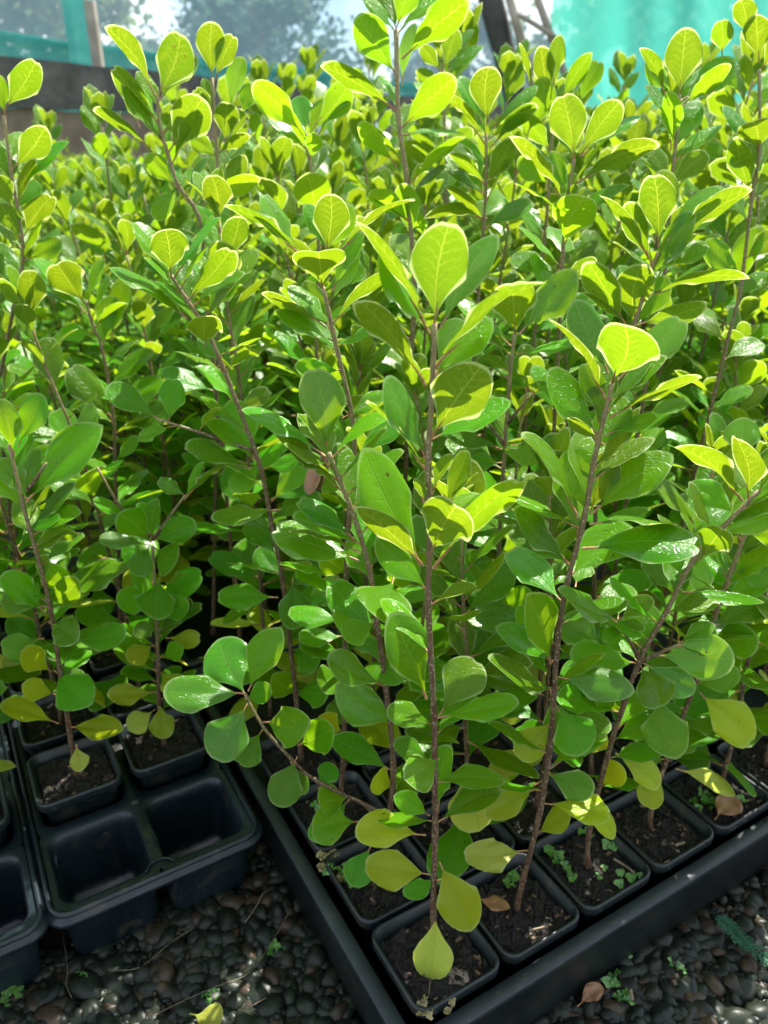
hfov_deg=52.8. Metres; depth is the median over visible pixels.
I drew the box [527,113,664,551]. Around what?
seedling
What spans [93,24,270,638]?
seedling
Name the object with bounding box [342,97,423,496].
seedling
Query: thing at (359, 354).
seedling
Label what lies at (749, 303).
seedling
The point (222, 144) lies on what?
seedling
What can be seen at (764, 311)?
seedling
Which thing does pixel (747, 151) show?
seedling
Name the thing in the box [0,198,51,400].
seedling
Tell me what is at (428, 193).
seedling
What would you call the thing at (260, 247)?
seedling
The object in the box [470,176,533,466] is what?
seedling
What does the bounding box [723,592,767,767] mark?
seedling
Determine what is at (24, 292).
seedling
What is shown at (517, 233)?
seedling
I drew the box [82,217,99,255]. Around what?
seedling
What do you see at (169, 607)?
seedling
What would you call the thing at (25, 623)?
seedling
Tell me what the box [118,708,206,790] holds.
plant pot
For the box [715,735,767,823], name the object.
plant pot
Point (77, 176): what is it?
seedling
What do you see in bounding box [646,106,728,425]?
seedling
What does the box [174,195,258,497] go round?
seedling
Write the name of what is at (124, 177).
seedling
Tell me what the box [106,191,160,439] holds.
seedling
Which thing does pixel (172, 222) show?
seedling
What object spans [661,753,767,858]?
plant pot
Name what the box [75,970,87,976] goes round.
liverwort
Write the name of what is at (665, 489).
seedling
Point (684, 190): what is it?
seedling
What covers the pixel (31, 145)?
seedling
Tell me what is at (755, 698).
nursery tray
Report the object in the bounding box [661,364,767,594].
seedling
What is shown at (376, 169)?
seedling
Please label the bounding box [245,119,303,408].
seedling
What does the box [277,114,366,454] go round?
seedling
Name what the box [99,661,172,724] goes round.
plant pot
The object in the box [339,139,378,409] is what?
seedling
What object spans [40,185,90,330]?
seedling
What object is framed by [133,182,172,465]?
seedling
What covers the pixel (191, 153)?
seedling
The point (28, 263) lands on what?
seedling
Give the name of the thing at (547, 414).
seedling
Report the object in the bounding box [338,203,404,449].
seedling
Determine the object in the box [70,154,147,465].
seedling
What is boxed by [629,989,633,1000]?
twig
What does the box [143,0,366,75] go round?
tree
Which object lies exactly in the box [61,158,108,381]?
seedling
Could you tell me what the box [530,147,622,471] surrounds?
seedling
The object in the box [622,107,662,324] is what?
seedling
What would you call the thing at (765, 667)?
seedling
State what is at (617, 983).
liverwort
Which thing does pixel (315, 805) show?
liverwort
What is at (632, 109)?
seedling
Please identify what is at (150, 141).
seedling
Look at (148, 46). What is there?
tree
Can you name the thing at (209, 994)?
liverwort
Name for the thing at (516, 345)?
seedling
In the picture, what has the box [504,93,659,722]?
seedling
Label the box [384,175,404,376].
seedling
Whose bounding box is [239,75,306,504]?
seedling
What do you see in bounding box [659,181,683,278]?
seedling
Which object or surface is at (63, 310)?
seedling
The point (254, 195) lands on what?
seedling
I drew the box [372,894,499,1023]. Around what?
plant pot
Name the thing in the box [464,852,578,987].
plant pot
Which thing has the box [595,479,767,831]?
seedling
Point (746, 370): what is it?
seedling
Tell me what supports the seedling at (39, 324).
on the ground
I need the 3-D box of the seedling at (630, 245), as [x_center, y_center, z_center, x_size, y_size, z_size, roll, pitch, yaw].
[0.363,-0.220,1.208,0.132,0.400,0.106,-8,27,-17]
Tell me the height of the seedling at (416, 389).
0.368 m
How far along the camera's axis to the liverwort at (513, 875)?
0.60 m
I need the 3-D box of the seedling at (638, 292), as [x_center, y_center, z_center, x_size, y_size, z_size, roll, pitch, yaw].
[0.177,0.007,0.612,0.130,0.509,0.069,0,25,0]
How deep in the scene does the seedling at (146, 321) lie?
0.85 m
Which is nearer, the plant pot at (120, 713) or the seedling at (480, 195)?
the plant pot at (120, 713)
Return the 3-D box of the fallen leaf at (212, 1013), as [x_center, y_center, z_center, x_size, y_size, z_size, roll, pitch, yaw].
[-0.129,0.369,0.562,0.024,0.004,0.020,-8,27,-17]
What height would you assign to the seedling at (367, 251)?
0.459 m
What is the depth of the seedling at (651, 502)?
0.84 m
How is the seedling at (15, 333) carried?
on the ground
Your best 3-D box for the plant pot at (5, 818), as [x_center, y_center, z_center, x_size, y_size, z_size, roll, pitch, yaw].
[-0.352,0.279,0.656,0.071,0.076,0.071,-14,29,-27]
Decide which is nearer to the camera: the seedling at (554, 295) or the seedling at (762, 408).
the seedling at (554, 295)
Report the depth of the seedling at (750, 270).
1.38 m
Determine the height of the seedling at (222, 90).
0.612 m
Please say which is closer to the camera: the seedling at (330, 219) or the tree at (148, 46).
the seedling at (330, 219)
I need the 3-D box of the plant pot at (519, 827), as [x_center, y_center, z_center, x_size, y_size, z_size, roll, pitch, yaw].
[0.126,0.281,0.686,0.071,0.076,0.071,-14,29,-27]
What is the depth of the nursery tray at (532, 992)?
0.60 m
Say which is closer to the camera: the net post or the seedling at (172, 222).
the seedling at (172, 222)
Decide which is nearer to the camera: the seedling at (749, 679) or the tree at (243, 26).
the seedling at (749, 679)
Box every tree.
[0,0,176,50]
[105,24,164,51]
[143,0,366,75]
[364,1,541,94]
[521,2,551,87]
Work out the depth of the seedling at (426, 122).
1.17 m
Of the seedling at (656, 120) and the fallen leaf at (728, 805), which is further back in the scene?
the seedling at (656, 120)
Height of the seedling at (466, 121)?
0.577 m
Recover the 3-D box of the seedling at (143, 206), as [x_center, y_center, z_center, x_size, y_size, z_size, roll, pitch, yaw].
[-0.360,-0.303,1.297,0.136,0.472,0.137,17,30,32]
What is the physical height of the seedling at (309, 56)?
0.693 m
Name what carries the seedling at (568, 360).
on the nursery tray at (532, 992)
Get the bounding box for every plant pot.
[0,772,10,847]
[8,661,82,695]
[16,692,99,755]
[27,737,122,826]
[88,635,155,681]
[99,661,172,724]
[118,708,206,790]
[260,736,348,838]
[288,770,385,899]
[325,836,438,970]
[336,697,405,783]
[362,751,459,841]
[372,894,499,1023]
[390,687,462,723]
[407,795,514,893]
[452,721,513,771]
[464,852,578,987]
[500,763,576,853]
[502,691,560,763]
[532,820,649,942]
[541,747,633,803]
[606,787,713,898]
[607,720,680,771]
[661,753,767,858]
[670,700,723,753]
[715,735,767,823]
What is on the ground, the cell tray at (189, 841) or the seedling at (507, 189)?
the cell tray at (189, 841)
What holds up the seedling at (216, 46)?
in the nursery tray at (199, 622)
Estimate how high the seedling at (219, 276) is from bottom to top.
0.479 m
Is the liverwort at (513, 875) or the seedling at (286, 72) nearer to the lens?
the liverwort at (513, 875)
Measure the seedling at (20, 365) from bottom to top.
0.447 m
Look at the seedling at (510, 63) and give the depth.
1.01 m
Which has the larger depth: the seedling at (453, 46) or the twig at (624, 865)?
the seedling at (453, 46)
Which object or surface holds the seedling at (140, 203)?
on the nursery tray at (199, 622)
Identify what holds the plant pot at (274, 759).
in the nursery tray at (532, 992)
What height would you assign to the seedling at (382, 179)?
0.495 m
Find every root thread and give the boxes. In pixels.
[61,930,71,997]
[117,928,193,970]
[153,913,288,1015]
[245,887,269,922]
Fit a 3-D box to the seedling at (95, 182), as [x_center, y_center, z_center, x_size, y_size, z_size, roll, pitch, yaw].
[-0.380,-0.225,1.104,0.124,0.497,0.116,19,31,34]
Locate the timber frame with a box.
[478,0,567,104]
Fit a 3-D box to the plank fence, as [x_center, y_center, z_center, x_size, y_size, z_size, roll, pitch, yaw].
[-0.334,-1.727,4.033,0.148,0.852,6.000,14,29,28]
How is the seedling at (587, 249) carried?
on the nursery tray at (532, 992)
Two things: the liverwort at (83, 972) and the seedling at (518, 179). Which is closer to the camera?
the liverwort at (83, 972)
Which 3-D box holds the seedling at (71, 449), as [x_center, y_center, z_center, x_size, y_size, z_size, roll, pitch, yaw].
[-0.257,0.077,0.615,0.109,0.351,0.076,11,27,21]
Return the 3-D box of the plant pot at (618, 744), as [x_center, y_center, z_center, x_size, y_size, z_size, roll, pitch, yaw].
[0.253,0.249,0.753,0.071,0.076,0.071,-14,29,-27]
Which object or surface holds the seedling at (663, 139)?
in the nursery tray at (755, 698)
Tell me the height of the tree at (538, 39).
4.051 m
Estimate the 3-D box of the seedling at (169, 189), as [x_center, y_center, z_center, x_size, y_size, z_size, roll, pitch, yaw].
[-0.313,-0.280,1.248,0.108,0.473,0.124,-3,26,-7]
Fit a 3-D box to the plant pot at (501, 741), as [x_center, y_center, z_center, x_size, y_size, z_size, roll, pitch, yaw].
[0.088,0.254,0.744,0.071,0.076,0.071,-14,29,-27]
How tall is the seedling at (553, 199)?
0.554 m
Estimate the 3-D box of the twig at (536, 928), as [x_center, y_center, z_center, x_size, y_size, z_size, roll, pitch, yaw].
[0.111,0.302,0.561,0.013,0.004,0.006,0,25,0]
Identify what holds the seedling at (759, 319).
on the ground
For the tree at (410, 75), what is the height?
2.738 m
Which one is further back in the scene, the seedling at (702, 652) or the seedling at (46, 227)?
the seedling at (46, 227)
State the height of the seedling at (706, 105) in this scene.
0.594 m
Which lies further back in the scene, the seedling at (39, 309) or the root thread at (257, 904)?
the seedling at (39, 309)
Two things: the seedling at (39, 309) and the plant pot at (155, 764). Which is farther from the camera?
the seedling at (39, 309)
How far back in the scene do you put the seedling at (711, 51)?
1.34 m
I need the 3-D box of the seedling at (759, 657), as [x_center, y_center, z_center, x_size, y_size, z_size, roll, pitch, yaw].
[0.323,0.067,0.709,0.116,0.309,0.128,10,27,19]
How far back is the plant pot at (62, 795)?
0.68 m
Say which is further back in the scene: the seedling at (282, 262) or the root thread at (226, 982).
the seedling at (282, 262)
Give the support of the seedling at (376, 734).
in the plant pot at (369, 772)
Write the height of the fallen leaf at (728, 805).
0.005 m
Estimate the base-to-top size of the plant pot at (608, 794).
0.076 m
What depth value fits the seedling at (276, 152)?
0.80 m
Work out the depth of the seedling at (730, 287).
1.36 m
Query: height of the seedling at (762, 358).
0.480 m
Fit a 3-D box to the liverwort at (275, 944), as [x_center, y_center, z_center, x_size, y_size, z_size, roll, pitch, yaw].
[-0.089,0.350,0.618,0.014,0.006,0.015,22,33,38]
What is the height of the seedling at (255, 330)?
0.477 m
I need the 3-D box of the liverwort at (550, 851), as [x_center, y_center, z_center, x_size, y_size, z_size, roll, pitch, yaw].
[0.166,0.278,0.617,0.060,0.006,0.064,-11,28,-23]
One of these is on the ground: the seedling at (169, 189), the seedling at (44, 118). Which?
the seedling at (44, 118)
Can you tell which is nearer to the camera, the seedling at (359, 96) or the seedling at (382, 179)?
the seedling at (382, 179)
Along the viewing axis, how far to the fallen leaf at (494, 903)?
0.57 m
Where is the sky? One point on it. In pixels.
(343, 9)
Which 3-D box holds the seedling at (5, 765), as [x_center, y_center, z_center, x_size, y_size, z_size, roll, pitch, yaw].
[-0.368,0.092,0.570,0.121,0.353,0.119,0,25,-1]
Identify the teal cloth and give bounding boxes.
[549,0,767,178]
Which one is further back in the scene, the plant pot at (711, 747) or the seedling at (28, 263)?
the seedling at (28, 263)
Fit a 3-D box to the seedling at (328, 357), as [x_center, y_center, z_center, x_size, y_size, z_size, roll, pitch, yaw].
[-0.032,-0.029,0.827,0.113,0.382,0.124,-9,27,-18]
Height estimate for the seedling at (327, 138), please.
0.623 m
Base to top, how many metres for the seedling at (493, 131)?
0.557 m
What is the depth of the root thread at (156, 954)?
0.61 m
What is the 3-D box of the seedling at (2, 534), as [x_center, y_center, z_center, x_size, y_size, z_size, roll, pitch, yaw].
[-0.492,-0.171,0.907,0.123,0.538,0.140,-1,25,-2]
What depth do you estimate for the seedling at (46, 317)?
1.41 m
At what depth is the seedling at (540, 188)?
0.99 m
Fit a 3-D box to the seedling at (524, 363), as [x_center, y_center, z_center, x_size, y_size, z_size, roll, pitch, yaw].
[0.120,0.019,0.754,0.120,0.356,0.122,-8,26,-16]
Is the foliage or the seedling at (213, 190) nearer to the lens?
the seedling at (213, 190)
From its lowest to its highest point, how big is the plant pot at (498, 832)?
0.076 m
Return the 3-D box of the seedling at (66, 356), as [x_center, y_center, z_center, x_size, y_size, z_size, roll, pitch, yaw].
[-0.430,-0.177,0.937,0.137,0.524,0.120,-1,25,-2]
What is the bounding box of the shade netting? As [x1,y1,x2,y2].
[0,31,504,203]
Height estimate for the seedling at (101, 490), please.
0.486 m
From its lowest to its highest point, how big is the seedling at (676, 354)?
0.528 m
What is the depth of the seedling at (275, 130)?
1.45 m
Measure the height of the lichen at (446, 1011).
0.005 m
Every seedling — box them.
[0,59,68,545]
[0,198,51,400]
[0,199,113,571]
[0,232,128,613]
[0,247,100,526]
[0,264,186,711]
[0,279,92,674]
[0,304,49,615]
[0,377,17,548]
[0,393,125,776]
[0,496,104,724]
[0,516,31,569]
[0,679,16,771]
[5,201,47,425]
[6,257,47,443]
[6,267,92,524]
[12,197,73,399]
[14,162,94,399]
[21,174,74,345]
[25,188,59,328]
[26,104,110,448]
[26,163,82,327]
[34,258,175,622]
[40,162,159,482]
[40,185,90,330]
[50,162,133,461]
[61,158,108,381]
[69,84,188,554]
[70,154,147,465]
[73,461,225,746]
[74,164,157,490]
[77,155,112,273]
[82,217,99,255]
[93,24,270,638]
[99,155,212,547]
[102,212,226,597]
[105,132,136,301]
[105,217,338,763]
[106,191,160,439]
[108,186,160,454]
[121,190,198,498]
[128,172,203,515]
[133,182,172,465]
[141,133,160,342]
[141,155,229,551]
[142,197,205,451]
[148,96,243,540]
[152,85,187,341]
[163,368,458,887]
[166,183,205,409]
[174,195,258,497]
[176,149,263,361]
[177,196,280,583]
[178,21,264,634]
[180,142,205,406]
[183,75,257,337]
[184,163,307,720]
[184,204,298,613]
[204,201,283,446]
[221,142,274,318]
[223,202,299,509]
[224,194,414,805]
[232,126,274,317]
[238,162,295,456]
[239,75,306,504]
[245,79,305,316]
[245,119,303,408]
[246,54,305,407]
[247,112,262,273]
[248,136,351,577]
[248,167,286,414]
[250,143,321,516]
[251,79,367,542]
[267,133,319,450]
[268,145,316,406]
[271,58,314,348]
[276,160,353,454]
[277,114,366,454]
[281,324,390,683]
[294,70,329,172]
[296,42,327,272]
[300,321,386,623]
[302,77,358,288]
[306,249,351,336]
[315,241,370,455]
[321,0,469,484]
[325,416,412,723]
[333,120,395,447]
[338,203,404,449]
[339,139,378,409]
[340,93,366,284]
[341,167,420,507]
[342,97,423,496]
[343,209,412,569]
[352,221,544,979]
[354,45,402,388]
[356,149,408,336]
[358,466,470,791]
[374,163,457,611]
[374,353,460,699]
[384,131,424,374]
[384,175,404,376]
[396,27,491,483]
[397,2,481,495]
[401,92,453,467]
[404,458,539,884]
[406,57,468,350]
[410,178,486,459]
[413,29,483,417]
[423,66,537,606]
[424,123,469,317]
[425,127,553,601]
[442,268,578,754]
[444,344,569,684]
[453,135,529,547]
[454,38,537,470]
[459,118,472,227]
[464,299,701,910]
[467,180,500,380]
[468,427,631,823]
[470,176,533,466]
[478,123,497,137]
[485,144,598,558]
[489,146,542,377]
[490,34,603,478]
[491,176,554,476]
[493,115,599,479]
[494,71,594,475]
[495,188,528,338]
[502,403,599,664]
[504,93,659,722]
[505,127,547,352]
[508,88,592,353]
[508,214,610,592]
[515,251,573,431]
[516,75,556,334]
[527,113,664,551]
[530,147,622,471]
[537,169,751,774]
[541,50,643,430]
[557,417,767,869]
[564,166,605,426]
[564,296,678,609]
[570,139,616,434]
[571,94,652,500]
[587,27,735,575]
[588,240,634,409]
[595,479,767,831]
[597,233,716,582]
[611,412,743,769]
[612,31,767,520]
[618,128,665,327]
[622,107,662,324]
[623,181,689,384]
[624,107,683,350]
[626,64,700,331]
[628,0,767,661]
[628,282,767,609]
[632,67,699,512]
[636,125,692,328]
[645,102,767,563]
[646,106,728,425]
[658,149,767,506]
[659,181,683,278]
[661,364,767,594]
[665,430,767,673]
[671,430,767,796]
[673,122,732,264]
[679,42,720,202]
[679,89,765,464]
[680,306,767,633]
[682,99,723,344]
[682,109,731,413]
[683,111,767,474]
[695,217,764,432]
[697,44,767,391]
[723,224,767,449]
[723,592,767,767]
[728,216,767,322]
[731,219,767,324]
[738,306,767,406]
[746,623,767,678]
[754,315,767,412]
[755,355,767,410]
[757,356,767,418]
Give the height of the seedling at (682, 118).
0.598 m
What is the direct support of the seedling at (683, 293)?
on the nursery tray at (755, 698)
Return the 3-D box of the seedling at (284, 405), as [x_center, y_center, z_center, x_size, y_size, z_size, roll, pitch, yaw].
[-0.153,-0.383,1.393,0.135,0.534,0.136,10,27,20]
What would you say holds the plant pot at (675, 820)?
in the nursery tray at (532, 992)
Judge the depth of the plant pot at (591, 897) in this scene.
0.61 m
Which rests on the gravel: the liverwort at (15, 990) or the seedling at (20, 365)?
the liverwort at (15, 990)
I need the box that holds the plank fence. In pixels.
[0,56,504,174]
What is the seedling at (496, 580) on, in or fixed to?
in the plant pot at (498, 832)
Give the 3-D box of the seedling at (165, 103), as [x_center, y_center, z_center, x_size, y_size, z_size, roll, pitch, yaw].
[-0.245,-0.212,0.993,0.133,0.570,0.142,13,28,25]
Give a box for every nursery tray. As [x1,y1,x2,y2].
[99,491,479,673]
[194,578,767,1023]
[559,564,767,707]
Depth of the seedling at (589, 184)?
1.09 m
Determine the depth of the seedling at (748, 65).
0.89 m
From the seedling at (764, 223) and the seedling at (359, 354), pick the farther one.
the seedling at (764, 223)
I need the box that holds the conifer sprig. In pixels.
[714,915,767,966]
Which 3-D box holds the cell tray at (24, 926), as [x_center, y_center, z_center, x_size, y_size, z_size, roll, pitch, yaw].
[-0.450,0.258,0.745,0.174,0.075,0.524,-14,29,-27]
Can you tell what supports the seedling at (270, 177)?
in the nursery tray at (199, 622)
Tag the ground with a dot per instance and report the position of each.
(52, 938)
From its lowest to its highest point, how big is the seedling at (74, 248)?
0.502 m
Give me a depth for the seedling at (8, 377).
0.80 m
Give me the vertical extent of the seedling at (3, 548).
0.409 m
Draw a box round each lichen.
[316,849,343,881]
[416,993,455,1020]
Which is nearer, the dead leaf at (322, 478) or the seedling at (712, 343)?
the dead leaf at (322, 478)
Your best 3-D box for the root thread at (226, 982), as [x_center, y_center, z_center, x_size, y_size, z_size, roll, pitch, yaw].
[-0.117,0.356,0.601,0.125,0.002,0.021,-22,33,-38]
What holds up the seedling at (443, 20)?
in the nursery tray at (532, 992)
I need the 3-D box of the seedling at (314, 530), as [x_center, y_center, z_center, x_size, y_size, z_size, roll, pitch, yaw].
[-0.047,0.108,0.519,0.201,0.405,0.087,0,25,0]
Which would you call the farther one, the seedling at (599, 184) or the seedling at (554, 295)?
the seedling at (599, 184)
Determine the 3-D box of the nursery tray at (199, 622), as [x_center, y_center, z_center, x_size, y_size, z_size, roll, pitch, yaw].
[-0.140,0.066,1.154,0.464,0.068,0.464,-14,29,-27]
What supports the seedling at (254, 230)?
in the nursery tray at (199, 622)
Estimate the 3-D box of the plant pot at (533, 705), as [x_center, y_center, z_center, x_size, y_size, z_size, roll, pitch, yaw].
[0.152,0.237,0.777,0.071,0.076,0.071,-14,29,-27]
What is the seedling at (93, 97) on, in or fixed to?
on the nursery tray at (199, 622)
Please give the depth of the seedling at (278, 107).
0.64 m
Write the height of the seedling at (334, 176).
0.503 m
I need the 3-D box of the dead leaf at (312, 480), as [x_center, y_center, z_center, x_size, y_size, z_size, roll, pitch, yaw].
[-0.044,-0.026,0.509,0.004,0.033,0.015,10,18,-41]
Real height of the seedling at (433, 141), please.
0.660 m
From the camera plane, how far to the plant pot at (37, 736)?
0.74 m
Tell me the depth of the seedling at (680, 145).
1.17 m
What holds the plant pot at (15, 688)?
in the cell tray at (189, 841)
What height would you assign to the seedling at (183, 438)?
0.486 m
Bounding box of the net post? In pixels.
[61,0,102,167]
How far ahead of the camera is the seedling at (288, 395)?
0.97 m
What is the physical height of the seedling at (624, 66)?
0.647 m
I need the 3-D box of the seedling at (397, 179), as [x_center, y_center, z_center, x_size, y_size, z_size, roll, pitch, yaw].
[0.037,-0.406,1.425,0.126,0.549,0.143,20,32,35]
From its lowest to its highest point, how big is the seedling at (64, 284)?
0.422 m
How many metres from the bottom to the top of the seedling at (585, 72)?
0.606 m
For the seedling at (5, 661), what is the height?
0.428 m
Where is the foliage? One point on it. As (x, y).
(393, 168)
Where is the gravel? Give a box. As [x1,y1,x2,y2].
[0,768,767,1023]
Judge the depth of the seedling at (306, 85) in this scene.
1.34 m
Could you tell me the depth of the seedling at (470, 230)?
1.13 m
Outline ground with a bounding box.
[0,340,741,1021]
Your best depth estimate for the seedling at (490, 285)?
0.79 m
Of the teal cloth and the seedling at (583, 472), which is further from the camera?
the teal cloth
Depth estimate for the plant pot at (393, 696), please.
0.79 m
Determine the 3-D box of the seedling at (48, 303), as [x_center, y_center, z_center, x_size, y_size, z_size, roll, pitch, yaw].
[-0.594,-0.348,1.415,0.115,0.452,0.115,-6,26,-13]
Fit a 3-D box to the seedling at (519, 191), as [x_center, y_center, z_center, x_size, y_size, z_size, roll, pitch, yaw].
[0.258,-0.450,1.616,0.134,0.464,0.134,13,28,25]
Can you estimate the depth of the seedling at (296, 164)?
0.86 m
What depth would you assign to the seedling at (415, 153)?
0.92 m
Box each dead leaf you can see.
[304,456,322,494]
[317,452,328,492]
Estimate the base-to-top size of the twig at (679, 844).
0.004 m
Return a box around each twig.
[529,926,544,931]
[613,858,634,873]
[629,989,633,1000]
[674,841,684,846]
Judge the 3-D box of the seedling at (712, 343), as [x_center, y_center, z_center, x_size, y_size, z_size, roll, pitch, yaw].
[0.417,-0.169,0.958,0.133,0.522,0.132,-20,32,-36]
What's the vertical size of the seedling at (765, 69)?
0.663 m
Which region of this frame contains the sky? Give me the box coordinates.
[1,0,552,78]
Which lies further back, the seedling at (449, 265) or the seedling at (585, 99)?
the seedling at (585, 99)
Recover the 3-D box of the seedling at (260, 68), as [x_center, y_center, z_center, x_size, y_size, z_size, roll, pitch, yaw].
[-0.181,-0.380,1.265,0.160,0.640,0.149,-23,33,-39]
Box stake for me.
[83,0,115,161]
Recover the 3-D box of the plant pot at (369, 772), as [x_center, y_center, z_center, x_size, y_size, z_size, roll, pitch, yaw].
[0.025,0.270,0.710,0.071,0.076,0.071,-14,29,-27]
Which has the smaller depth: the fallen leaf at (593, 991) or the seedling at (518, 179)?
the fallen leaf at (593, 991)
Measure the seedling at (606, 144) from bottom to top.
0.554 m
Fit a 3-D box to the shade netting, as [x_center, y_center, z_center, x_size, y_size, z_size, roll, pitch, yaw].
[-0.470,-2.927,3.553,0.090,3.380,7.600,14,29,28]
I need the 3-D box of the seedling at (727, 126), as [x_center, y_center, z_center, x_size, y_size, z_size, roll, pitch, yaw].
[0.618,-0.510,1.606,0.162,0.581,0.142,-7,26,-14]
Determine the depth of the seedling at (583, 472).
0.45 m
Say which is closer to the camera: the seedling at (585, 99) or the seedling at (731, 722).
the seedling at (731, 722)
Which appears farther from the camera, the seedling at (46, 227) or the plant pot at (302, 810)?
the seedling at (46, 227)
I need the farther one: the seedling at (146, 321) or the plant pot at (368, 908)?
the seedling at (146, 321)
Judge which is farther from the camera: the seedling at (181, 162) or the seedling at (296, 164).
the seedling at (181, 162)
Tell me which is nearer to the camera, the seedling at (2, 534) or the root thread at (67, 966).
the root thread at (67, 966)
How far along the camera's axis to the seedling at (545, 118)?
1.38 m
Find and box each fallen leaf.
[189,1002,222,1023]
[481,895,509,910]
[577,982,603,1006]
[714,794,742,819]
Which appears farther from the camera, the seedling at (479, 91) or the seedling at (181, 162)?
the seedling at (181, 162)
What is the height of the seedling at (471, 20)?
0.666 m
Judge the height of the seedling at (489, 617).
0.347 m
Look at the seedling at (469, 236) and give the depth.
1.20 m
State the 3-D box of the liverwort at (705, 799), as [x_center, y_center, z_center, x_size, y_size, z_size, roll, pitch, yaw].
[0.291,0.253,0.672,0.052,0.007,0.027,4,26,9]
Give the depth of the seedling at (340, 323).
0.91 m
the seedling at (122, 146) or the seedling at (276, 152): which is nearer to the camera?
the seedling at (276, 152)
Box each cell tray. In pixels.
[0,574,262,955]
[0,699,48,992]
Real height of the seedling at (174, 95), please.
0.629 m
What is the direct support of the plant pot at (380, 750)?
in the nursery tray at (532, 992)
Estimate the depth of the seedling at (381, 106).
1.33 m
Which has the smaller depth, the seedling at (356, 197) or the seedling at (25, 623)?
the seedling at (25, 623)
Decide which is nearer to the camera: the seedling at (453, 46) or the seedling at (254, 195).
the seedling at (453, 46)
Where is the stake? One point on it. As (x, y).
(93, 30)
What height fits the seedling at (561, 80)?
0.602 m
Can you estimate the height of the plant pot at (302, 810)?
0.076 m
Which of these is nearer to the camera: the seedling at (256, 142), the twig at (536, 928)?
the twig at (536, 928)
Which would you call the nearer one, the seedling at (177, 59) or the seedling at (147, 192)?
the seedling at (177, 59)
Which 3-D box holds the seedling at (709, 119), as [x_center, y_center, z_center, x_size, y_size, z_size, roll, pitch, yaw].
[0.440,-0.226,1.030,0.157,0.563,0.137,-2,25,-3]
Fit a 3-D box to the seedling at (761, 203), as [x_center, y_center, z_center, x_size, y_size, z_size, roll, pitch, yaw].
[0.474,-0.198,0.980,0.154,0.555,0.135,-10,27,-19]
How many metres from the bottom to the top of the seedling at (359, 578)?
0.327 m
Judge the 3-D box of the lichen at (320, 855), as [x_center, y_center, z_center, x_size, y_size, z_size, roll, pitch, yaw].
[-0.043,0.278,0.607,0.021,0.005,0.032,-7,26,-14]
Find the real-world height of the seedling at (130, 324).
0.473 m
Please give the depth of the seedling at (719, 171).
0.86 m
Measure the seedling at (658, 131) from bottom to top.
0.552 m
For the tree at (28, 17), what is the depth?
10.70 m
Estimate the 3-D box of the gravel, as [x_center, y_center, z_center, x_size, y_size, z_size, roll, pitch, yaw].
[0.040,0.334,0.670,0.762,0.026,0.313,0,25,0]
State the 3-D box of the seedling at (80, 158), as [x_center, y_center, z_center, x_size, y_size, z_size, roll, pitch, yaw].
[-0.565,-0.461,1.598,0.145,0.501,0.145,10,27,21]
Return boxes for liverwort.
[0,985,23,1006]
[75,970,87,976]
[201,987,219,1004]
[267,938,284,955]
[307,800,361,888]
[502,869,519,887]
[543,826,642,888]
[600,955,686,1005]
[689,787,748,811]
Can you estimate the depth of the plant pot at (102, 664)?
0.83 m
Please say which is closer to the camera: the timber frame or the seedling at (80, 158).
the seedling at (80, 158)
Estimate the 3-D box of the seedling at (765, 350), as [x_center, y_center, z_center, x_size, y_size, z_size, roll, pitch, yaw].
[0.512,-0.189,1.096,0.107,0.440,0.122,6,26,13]
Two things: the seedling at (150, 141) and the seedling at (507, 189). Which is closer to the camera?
the seedling at (507, 189)
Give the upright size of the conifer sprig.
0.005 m
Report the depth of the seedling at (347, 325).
1.10 m
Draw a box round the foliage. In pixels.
[0,85,736,350]

